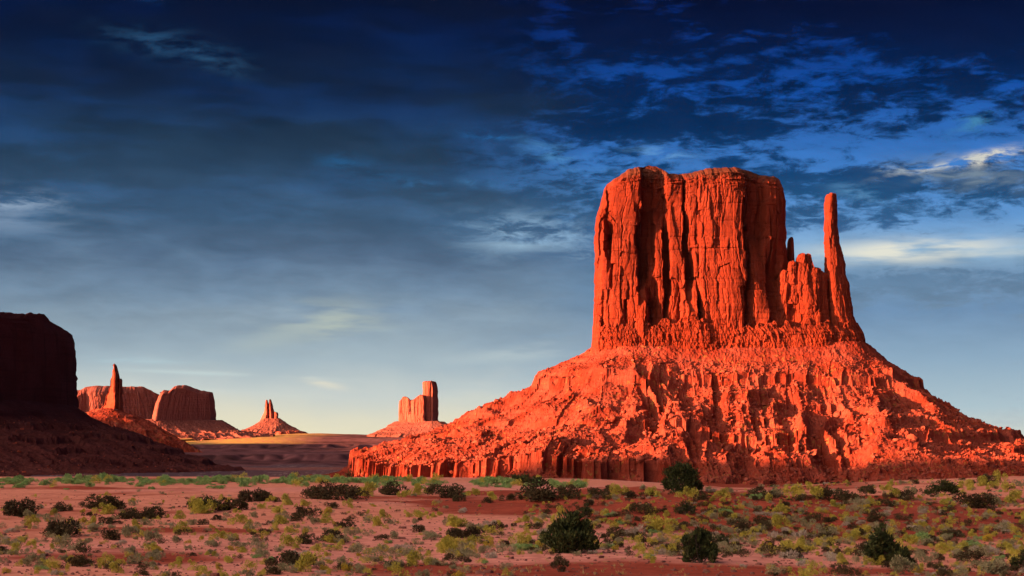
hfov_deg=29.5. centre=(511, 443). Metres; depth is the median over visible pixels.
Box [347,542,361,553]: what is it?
sagebrush
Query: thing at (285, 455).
ground
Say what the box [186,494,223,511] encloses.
green bush
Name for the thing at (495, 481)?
green shrub
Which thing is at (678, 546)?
dark shrub
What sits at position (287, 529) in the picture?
rabbitbrush
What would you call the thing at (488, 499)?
dark shrub
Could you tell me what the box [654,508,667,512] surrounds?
dark shrub
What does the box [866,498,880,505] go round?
rabbitbrush
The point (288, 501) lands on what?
rabbitbrush
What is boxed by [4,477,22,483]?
green shrub
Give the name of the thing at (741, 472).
boulder
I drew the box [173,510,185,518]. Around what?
rabbitbrush
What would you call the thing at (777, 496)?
dark shrub
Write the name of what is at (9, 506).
dark shrub
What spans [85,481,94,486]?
green shrub
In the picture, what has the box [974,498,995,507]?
dark shrub
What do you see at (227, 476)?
green shrub
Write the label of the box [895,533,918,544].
rabbitbrush
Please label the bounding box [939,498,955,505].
rabbitbrush
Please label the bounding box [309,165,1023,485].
sandstone butte
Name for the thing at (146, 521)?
sagebrush
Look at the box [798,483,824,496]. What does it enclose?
rabbitbrush
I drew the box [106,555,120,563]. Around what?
rabbitbrush
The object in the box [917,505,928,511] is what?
sagebrush
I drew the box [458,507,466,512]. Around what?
pale bush
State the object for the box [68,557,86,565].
dark shrub
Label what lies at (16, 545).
rabbitbrush
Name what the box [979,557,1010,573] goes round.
sagebrush
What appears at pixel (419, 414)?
castle butte
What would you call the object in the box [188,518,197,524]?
sagebrush
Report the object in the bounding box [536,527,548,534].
pale bush
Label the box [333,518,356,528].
dark shrub
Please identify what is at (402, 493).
rabbitbrush
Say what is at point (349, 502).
rabbitbrush
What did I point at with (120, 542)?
pale bush
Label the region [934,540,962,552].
rabbitbrush
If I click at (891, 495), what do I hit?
dark shrub
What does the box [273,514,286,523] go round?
rabbitbrush
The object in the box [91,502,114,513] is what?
rabbitbrush
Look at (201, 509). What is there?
rabbitbrush
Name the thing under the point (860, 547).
dark shrub
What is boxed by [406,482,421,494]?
rabbitbrush
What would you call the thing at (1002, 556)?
green shrub
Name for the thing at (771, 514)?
pale bush
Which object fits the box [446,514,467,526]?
rabbitbrush
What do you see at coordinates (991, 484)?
rabbitbrush
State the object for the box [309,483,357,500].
dark shrub
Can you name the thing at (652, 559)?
rabbitbrush
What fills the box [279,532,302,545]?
rabbitbrush
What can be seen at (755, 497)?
dark shrub
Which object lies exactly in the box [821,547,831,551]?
dark shrub
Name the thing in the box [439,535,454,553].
rabbitbrush
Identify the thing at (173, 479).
green shrub
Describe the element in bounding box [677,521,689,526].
dark shrub
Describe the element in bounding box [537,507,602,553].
juniper tree
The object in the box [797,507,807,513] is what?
sagebrush
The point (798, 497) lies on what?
dark shrub
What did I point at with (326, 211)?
sky
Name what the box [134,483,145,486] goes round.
green shrub
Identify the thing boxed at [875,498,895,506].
dark shrub
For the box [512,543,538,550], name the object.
green shrub
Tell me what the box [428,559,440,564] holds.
sagebrush
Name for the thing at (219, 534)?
rabbitbrush
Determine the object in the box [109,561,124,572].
rabbitbrush
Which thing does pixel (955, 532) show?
dark shrub
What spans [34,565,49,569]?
green shrub
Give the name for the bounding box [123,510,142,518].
dark shrub
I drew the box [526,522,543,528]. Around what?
dark shrub
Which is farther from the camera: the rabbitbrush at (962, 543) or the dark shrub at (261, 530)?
the dark shrub at (261, 530)
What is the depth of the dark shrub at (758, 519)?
125.77 m
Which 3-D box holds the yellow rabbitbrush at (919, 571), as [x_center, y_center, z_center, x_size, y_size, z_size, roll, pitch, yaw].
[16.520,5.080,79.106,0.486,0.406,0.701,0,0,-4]
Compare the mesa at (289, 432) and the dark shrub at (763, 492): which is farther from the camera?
the mesa at (289, 432)
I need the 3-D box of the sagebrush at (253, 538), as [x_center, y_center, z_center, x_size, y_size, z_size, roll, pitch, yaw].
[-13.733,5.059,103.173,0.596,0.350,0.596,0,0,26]
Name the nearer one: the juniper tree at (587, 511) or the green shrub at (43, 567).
the green shrub at (43, 567)
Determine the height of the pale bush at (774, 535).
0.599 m
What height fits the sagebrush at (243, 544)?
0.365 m
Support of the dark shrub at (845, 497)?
on the ground at (285, 455)
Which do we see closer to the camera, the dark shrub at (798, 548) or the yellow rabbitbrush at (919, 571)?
the yellow rabbitbrush at (919, 571)
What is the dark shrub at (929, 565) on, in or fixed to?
on the ground at (285, 455)
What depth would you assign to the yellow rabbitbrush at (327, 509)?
141.34 m
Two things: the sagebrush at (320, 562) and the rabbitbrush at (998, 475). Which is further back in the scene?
the rabbitbrush at (998, 475)
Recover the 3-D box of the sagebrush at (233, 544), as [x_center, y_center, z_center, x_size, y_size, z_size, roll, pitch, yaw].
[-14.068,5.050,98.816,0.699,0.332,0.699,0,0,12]
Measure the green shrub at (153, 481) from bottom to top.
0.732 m
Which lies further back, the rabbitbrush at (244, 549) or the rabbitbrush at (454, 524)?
the rabbitbrush at (454, 524)
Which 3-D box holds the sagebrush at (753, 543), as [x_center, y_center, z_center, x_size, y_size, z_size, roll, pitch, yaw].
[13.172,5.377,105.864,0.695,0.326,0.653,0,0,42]
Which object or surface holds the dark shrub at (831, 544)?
on the ground at (285, 455)
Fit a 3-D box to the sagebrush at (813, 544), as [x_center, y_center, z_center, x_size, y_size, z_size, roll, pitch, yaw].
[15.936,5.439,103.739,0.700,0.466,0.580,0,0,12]
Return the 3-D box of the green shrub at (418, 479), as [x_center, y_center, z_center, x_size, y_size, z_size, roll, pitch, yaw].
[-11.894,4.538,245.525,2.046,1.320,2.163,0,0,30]
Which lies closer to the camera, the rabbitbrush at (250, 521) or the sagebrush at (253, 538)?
the sagebrush at (253, 538)
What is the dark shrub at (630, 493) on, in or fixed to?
on the ground at (285, 455)
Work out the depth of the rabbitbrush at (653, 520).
116.14 m
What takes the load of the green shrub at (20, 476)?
on the ground at (285, 455)
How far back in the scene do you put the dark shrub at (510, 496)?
172.68 m
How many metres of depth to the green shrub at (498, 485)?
233.56 m
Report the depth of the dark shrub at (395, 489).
191.40 m
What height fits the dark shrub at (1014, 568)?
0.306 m
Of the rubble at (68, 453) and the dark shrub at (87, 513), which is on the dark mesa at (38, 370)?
the rubble at (68, 453)
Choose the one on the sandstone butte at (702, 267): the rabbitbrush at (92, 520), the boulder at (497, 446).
the boulder at (497, 446)
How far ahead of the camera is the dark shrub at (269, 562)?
84.46 m
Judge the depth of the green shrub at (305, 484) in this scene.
233.17 m
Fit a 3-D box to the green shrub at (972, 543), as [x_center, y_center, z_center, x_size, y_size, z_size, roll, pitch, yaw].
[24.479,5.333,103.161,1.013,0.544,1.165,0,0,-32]
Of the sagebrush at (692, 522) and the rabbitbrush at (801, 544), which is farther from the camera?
the sagebrush at (692, 522)
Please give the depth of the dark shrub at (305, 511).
139.58 m
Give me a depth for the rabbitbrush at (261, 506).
151.17 m
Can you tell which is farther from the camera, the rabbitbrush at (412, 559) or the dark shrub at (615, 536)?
the dark shrub at (615, 536)
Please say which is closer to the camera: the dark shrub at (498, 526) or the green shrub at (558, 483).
the dark shrub at (498, 526)
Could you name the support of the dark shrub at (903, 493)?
on the ground at (285, 455)
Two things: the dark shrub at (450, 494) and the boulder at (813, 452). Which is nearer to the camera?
the dark shrub at (450, 494)
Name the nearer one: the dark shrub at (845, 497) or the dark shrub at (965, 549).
the dark shrub at (965, 549)
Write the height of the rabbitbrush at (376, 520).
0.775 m
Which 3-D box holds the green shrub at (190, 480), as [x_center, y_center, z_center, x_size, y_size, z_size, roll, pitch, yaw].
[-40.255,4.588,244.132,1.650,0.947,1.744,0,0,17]
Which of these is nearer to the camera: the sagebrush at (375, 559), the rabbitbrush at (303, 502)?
the sagebrush at (375, 559)
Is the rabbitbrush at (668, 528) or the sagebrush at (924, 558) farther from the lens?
the rabbitbrush at (668, 528)
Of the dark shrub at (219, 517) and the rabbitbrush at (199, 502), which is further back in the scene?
the rabbitbrush at (199, 502)
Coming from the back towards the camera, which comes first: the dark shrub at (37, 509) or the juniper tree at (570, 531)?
the dark shrub at (37, 509)
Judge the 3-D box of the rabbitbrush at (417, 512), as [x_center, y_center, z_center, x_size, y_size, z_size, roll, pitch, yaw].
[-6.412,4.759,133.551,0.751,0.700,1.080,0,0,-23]
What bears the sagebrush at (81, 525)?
on the ground at (285, 455)
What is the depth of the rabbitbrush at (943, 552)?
98.85 m
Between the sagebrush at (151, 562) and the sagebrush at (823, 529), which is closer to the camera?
the sagebrush at (151, 562)
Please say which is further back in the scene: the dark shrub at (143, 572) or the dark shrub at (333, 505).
the dark shrub at (333, 505)
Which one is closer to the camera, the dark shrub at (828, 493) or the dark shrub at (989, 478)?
the dark shrub at (828, 493)
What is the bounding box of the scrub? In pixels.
[0,471,1023,575]
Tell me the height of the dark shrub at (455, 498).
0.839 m
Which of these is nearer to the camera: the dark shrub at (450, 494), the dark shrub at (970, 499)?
the dark shrub at (970, 499)
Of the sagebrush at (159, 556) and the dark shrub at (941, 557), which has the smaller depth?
the sagebrush at (159, 556)
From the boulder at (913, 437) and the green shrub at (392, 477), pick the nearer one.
the green shrub at (392, 477)
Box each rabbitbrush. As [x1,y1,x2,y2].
[2,567,11,572]
[8,542,21,554]
[23,514,39,525]
[28,539,35,545]
[78,516,87,522]
[84,515,96,524]
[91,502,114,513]
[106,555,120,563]
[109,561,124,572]
[131,518,138,525]
[144,542,156,550]
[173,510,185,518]
[173,520,191,531]
[175,556,182,563]
[187,496,216,512]
[190,506,208,513]
[209,530,227,538]
[223,532,238,538]
[223,555,233,562]
[227,513,246,524]
[237,546,247,552]
[243,519,252,528]
[257,502,272,508]
[265,495,276,501]
[272,505,284,512]
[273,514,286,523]
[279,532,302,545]
[281,494,292,504]
[284,525,298,532]
[294,552,315,571]
[300,499,311,505]
[310,543,324,551]
[319,513,332,522]
[320,564,329,569]
[321,506,331,514]
[324,533,334,542]
[341,562,353,571]
[342,498,352,506]
[360,481,377,495]
[369,543,389,551]
[372,515,383,525]
[379,509,391,517]
[396,490,407,496]
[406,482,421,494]
[407,550,421,565]
[412,509,424,517]
[436,542,441,552]
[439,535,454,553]
[444,543,458,552]
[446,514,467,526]
[451,570,466,575]
[452,519,461,526]
[461,535,476,545]
[465,488,480,495]
[482,541,495,546]
[487,491,497,498]
[507,532,527,544]
[516,515,529,521]
[524,534,531,543]
[532,518,542,522]
[600,508,608,515]
[609,483,629,493]
[644,486,659,496]
[644,512,678,531]
[650,537,657,542]
[650,556,656,562]
[654,544,670,551]
[662,523,673,533]
[674,486,698,497]
[714,487,730,497]
[765,492,772,500]
[771,512,788,525]
[772,503,787,512]
[781,482,802,495]
[794,540,817,552]
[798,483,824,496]
[830,499,841,507]
[836,553,848,564]
[846,530,858,540]
[863,556,874,564]
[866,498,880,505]
[879,483,892,490]
[887,487,900,496]
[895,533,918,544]
[911,565,924,572]
[913,520,927,526]
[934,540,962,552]
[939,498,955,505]
[939,549,951,554]
[957,480,964,487]
[958,540,968,547]
[965,479,973,489]
[977,475,987,485]
[982,534,992,541]
[986,481,1003,487]
[993,469,1007,482]
[996,540,1007,549]
[1001,480,1014,489]
[1003,489,1018,502]
[1005,543,1014,552]
[1015,490,1022,498]
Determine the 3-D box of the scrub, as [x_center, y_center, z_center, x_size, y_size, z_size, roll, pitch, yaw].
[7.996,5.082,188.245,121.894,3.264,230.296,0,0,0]
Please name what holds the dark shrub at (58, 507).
on the ground at (285, 455)
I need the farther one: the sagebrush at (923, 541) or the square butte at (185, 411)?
the square butte at (185, 411)
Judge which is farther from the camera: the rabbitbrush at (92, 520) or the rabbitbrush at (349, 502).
the rabbitbrush at (349, 502)
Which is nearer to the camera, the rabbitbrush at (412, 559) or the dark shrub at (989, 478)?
the rabbitbrush at (412, 559)
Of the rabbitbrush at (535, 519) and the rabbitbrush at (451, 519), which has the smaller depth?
the rabbitbrush at (451, 519)
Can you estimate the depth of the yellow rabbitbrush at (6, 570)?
78.44 m
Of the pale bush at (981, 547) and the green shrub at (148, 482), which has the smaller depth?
the pale bush at (981, 547)
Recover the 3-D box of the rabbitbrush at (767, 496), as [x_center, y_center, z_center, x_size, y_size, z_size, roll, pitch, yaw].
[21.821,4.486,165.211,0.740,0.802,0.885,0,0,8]
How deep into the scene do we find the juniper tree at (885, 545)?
85.92 m
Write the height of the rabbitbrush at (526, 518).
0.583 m
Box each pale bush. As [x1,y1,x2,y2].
[3,527,16,532]
[50,569,66,574]
[115,540,127,544]
[314,569,326,573]
[393,544,411,548]
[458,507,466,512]
[484,549,497,557]
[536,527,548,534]
[626,524,645,534]
[654,548,666,554]
[754,511,766,514]
[764,511,783,516]
[766,531,783,537]
[778,548,803,558]
[791,529,807,535]
[795,559,808,565]
[823,552,839,560]
[970,545,993,553]
[988,547,1004,554]
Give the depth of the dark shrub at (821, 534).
110.81 m
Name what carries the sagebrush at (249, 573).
on the ground at (285, 455)
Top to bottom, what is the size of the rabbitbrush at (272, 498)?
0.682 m
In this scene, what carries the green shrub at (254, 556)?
on the ground at (285, 455)
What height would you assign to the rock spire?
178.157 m
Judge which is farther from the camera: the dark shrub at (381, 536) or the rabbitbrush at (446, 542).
the dark shrub at (381, 536)
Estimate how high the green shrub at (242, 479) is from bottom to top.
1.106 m
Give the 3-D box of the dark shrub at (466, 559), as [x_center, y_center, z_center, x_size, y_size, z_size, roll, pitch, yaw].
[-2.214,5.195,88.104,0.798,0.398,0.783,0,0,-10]
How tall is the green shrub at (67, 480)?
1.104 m
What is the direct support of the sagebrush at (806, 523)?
on the ground at (285, 455)
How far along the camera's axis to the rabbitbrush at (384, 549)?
97.59 m
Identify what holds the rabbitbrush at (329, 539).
on the ground at (285, 455)
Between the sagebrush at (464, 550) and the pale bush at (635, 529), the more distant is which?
the pale bush at (635, 529)
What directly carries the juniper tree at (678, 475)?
on the ground at (285, 455)
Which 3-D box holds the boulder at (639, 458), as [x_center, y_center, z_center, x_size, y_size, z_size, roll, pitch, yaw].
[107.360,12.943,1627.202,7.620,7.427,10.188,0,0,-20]
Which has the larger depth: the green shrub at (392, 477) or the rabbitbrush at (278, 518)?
the green shrub at (392, 477)
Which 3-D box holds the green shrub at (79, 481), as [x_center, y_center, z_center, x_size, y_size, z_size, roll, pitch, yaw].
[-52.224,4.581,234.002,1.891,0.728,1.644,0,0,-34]
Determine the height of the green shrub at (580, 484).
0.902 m
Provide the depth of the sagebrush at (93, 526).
112.92 m
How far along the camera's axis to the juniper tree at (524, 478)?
241.49 m
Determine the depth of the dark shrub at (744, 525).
117.20 m
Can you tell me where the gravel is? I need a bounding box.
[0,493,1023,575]
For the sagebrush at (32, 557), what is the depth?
84.38 m
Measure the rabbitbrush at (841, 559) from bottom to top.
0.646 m
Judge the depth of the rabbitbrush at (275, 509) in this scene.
144.39 m
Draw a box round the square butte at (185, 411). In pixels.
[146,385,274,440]
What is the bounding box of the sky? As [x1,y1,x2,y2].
[0,0,1023,435]
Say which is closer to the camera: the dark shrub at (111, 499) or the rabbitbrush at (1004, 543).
the rabbitbrush at (1004, 543)
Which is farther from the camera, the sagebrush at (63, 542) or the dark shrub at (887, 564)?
the sagebrush at (63, 542)
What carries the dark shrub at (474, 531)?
on the ground at (285, 455)
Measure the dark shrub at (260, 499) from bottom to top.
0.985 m
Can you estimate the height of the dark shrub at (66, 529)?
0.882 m
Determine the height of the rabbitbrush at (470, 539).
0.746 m
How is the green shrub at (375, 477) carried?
on the ground at (285, 455)
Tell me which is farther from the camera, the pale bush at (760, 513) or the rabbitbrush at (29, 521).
the pale bush at (760, 513)
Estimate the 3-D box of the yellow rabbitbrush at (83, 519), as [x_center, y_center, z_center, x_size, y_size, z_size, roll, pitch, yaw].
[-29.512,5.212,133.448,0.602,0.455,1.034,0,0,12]
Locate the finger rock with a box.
[240,399,298,433]
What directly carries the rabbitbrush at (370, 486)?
on the ground at (285, 455)
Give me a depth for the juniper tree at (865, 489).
242.66 m
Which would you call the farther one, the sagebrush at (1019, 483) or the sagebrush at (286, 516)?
the sagebrush at (1019, 483)
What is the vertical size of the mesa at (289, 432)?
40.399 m
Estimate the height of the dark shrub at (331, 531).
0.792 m
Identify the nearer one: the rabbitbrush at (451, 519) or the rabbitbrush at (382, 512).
the rabbitbrush at (451, 519)
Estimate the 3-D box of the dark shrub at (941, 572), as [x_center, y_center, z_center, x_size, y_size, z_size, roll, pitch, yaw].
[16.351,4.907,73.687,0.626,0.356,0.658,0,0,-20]
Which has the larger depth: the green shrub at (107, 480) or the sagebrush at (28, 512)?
the green shrub at (107, 480)
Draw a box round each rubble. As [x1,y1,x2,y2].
[1,417,210,474]
[343,357,1023,484]
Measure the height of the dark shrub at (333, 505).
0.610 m
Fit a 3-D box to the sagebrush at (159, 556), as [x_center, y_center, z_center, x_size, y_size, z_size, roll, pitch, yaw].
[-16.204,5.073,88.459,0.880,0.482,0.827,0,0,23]
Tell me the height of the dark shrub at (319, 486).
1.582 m
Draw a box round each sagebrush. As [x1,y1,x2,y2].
[3,539,15,544]
[22,557,31,565]
[23,509,34,517]
[28,551,45,563]
[35,560,45,565]
[42,513,61,521]
[51,533,74,546]
[58,554,67,559]
[75,538,89,544]
[77,522,86,528]
[87,522,103,531]
[120,524,143,537]
[126,554,148,563]
[127,545,137,553]
[140,518,154,524]
[144,529,162,539]
[144,561,156,565]
[145,550,165,559]
[159,571,170,575]
[172,535,182,542]
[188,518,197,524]
[204,539,217,546]
[228,541,239,545]
[238,542,247,546]
[242,569,255,575]
[247,537,258,541]
[248,511,257,517]
[255,548,269,557]
[276,512,290,520]
[276,562,292,571]
[310,518,321,523]
[314,560,324,565]
[337,555,346,563]
[343,526,359,535]
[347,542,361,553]
[350,565,366,573]
[371,556,379,561]
[383,562,392,567]
[388,531,398,538]
[396,547,416,555]
[415,569,429,575]
[422,530,436,539]
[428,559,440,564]
[445,546,471,556]
[458,541,475,548]
[465,521,484,529]
[478,544,491,552]
[541,513,550,519]
[624,514,632,520]
[690,519,699,524]
[732,536,743,542]
[742,501,752,506]
[747,540,759,544]
[771,487,783,497]
[786,515,798,522]
[796,518,815,526]
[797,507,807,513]
[805,542,815,549]
[813,525,835,533]
[843,516,854,523]
[852,499,869,507]
[889,554,919,574]
[902,486,916,493]
[914,524,931,532]
[915,551,938,562]
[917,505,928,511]
[917,538,934,544]
[971,559,986,568]
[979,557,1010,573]
[994,496,1001,504]
[1002,538,1017,546]
[1011,479,1023,485]
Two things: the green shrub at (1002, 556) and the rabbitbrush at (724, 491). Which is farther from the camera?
the rabbitbrush at (724, 491)
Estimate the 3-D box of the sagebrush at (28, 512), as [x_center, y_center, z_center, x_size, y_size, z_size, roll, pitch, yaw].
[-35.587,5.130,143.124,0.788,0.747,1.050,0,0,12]
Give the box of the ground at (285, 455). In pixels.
[0,433,1023,575]
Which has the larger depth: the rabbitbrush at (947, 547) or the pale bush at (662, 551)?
the rabbitbrush at (947, 547)
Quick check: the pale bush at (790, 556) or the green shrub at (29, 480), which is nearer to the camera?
the pale bush at (790, 556)
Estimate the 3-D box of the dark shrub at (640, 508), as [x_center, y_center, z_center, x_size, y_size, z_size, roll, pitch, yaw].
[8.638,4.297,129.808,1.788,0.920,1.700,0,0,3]
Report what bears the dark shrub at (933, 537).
on the ground at (285, 455)
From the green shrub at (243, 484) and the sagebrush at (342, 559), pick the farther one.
the green shrub at (243, 484)
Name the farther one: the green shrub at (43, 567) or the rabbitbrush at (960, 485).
the rabbitbrush at (960, 485)
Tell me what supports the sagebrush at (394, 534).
on the ground at (285, 455)
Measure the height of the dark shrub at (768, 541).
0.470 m
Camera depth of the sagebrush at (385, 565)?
80.71 m
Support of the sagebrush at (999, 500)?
on the ground at (285, 455)
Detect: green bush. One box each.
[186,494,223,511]
[712,535,730,544]
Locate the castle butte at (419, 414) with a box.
[367,381,446,436]
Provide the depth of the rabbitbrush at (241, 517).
125.98 m
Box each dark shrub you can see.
[0,546,8,553]
[2,496,36,515]
[16,504,39,515]
[46,516,81,536]
[49,523,75,537]
[51,501,72,511]
[64,554,95,566]
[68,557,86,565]
[73,543,91,552]
[81,511,92,515]
[84,493,125,508]
[85,502,100,508]
[98,516,113,523]
[101,527,120,539]
[115,507,141,518]
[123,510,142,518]
[134,567,148,575]
[137,564,149,569]
[138,511,156,518]
[140,506,169,518]
[146,513,158,518]
[198,519,208,524]
[211,515,221,519]
[218,497,248,510]
[221,501,231,510]
[237,488,266,501]
[256,491,272,501]
[258,528,271,534]
[264,558,277,566]
[264,565,281,574]
[271,549,317,566]
[290,511,304,521]
[295,504,322,516]
[296,532,314,543]
[300,486,321,498]
[309,480,337,491]
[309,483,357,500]
[316,529,349,542]
[324,501,338,507]
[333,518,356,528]
[344,485,370,499]
[374,534,389,539]
[379,480,408,494]
[412,524,425,532]
[423,482,465,497]
[439,489,458,497]
[442,553,455,560]
[444,526,487,537]
[447,527,462,537]
[452,494,466,501]
[455,554,471,562]
[481,497,492,502]
[487,521,504,530]
[498,493,515,500]
[500,540,510,545]
[514,478,563,500]
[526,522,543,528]
[527,489,553,499]
[542,508,551,513]
[555,484,580,499]
[583,498,594,505]
[587,487,610,496]
[605,526,624,536]
[612,534,623,540]
[614,542,623,547]
[625,490,647,498]
[628,502,654,514]
[634,516,645,520]
[642,525,654,532]
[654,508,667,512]
[664,542,682,552]
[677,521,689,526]
[692,491,709,499]
[719,510,731,518]
[727,541,740,550]
[734,521,753,530]
[746,486,773,496]
[752,495,765,500]
[753,515,766,523]
[764,494,779,500]
[764,540,775,548]
[784,546,803,558]
[791,494,804,500]
[804,512,822,522]
[818,531,830,537]
[820,485,846,499]
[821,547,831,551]
[826,540,840,545]
[840,491,864,500]
[846,523,857,528]
[850,543,866,555]
[865,509,887,521]
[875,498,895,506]
[881,560,892,567]
[882,491,894,497]
[898,489,914,498]
[923,540,934,545]
[927,563,941,569]
[928,534,936,541]
[933,553,944,560]
[935,569,952,575]
[936,529,957,536]
[937,565,951,571]
[951,491,996,506]
[953,550,985,561]
[961,546,974,551]
[969,498,989,507]
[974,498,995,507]
[976,474,996,482]
[1009,565,1019,570]
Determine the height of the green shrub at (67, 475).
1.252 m
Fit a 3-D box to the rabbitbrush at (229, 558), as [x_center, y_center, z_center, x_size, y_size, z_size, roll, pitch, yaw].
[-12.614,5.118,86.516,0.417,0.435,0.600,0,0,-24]
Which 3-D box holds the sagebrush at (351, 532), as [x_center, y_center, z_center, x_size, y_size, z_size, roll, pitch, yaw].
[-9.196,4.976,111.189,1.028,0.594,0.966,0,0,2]
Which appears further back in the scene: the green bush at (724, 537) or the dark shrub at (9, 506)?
the dark shrub at (9, 506)
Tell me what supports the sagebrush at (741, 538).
on the ground at (285, 455)
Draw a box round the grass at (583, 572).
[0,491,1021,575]
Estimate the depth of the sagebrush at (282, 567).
77.99 m
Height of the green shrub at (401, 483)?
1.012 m
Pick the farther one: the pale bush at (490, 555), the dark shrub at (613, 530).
the dark shrub at (613, 530)
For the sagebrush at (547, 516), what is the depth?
129.28 m
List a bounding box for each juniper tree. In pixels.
[345,468,353,477]
[511,473,546,484]
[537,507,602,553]
[579,502,593,517]
[658,460,703,493]
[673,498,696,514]
[678,524,720,562]
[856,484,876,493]
[862,521,915,564]
[924,478,959,494]
[1009,549,1023,570]
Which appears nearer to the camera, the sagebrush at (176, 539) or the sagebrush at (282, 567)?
the sagebrush at (282, 567)
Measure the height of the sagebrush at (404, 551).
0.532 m
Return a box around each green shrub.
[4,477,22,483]
[12,482,27,487]
[15,474,33,481]
[22,478,38,484]
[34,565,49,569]
[38,478,52,484]
[61,476,77,483]
[62,473,72,478]
[72,479,85,483]
[74,473,92,481]
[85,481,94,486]
[99,472,115,481]
[104,478,115,482]
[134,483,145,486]
[136,480,150,484]
[137,479,158,482]
[163,479,176,484]
[166,477,181,483]
[186,477,196,483]
[200,478,215,483]
[206,485,225,488]
[211,474,231,478]
[216,477,227,483]
[235,477,250,483]
[238,481,255,486]
[249,554,261,557]
[250,474,269,482]
[266,479,283,483]
[292,476,307,483]
[299,481,309,486]
[306,477,323,482]
[339,478,350,483]
[348,477,359,482]
[367,475,380,480]
[381,475,401,480]
[387,479,403,486]
[410,475,425,482]
[431,479,449,484]
[472,481,492,486]
[483,476,500,483]
[493,484,506,487]
[498,476,517,484]
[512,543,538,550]
[549,480,567,487]
[570,478,582,483]
[574,481,588,487]
[648,529,658,533]
[718,508,733,512]
[905,531,929,541]
[964,540,983,546]
[992,555,1005,559]
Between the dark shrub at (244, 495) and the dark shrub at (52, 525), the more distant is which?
the dark shrub at (244, 495)
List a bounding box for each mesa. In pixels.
[0,312,245,476]
[77,386,189,438]
[275,430,306,434]
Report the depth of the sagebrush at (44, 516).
136.65 m
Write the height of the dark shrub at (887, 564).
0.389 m
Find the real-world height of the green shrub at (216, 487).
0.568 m
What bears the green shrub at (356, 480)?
on the ground at (285, 455)
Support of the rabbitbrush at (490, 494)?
on the ground at (285, 455)
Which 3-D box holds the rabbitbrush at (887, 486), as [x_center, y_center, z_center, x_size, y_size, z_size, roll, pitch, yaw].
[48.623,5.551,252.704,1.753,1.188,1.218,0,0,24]
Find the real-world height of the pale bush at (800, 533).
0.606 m
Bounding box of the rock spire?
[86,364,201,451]
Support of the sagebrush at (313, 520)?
on the ground at (285, 455)
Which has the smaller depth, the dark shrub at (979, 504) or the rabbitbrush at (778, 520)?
the rabbitbrush at (778, 520)
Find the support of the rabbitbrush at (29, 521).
on the ground at (285, 455)
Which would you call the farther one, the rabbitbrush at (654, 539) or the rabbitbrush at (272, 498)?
the rabbitbrush at (272, 498)
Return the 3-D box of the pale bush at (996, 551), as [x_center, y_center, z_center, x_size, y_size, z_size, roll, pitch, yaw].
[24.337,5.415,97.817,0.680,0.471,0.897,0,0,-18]
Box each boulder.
[493,444,501,449]
[636,455,644,463]
[639,410,647,415]
[724,444,732,449]
[738,470,744,475]
[761,445,770,451]
[809,449,817,457]
[833,411,840,418]
[906,434,918,441]
[975,428,986,435]
[1004,442,1013,446]
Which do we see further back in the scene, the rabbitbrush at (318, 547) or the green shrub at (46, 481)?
the green shrub at (46, 481)
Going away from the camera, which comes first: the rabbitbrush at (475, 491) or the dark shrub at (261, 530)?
the dark shrub at (261, 530)
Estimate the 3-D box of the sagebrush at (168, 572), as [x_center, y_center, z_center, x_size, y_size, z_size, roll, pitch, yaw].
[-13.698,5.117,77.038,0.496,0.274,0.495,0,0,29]
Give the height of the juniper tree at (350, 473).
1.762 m
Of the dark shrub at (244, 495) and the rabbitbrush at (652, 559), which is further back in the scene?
the dark shrub at (244, 495)
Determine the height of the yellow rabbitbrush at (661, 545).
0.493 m
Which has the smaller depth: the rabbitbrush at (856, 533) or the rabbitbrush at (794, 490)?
the rabbitbrush at (856, 533)
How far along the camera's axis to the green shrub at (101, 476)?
251.59 m
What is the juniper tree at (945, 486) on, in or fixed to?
on the ground at (285, 455)
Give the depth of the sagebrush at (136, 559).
84.67 m
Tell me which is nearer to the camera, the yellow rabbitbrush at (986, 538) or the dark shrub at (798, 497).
the yellow rabbitbrush at (986, 538)
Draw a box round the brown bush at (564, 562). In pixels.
[549,554,570,571]
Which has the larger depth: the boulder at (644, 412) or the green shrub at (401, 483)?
the boulder at (644, 412)
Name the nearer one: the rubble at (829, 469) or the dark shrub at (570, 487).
the dark shrub at (570, 487)
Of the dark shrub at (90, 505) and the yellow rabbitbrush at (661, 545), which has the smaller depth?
the yellow rabbitbrush at (661, 545)
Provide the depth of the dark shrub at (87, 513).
146.37 m
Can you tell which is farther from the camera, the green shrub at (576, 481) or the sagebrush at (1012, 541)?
the green shrub at (576, 481)
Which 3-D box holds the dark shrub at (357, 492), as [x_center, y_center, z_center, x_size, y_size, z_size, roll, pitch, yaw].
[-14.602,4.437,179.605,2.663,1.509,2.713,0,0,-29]
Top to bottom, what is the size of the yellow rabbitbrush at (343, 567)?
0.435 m
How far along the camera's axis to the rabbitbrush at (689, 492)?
148.03 m
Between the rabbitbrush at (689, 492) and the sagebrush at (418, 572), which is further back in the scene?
the rabbitbrush at (689, 492)
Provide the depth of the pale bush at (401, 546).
99.91 m
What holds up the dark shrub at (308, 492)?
on the ground at (285, 455)
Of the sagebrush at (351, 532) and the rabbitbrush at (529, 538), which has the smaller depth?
the rabbitbrush at (529, 538)
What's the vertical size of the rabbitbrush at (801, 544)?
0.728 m
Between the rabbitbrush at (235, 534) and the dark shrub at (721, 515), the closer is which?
the rabbitbrush at (235, 534)
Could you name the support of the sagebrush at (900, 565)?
on the ground at (285, 455)
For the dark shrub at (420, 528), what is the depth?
113.81 m
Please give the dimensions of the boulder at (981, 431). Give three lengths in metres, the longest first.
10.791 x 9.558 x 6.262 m
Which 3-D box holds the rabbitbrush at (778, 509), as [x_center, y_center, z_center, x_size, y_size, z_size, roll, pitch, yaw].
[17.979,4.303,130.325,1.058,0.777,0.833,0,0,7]

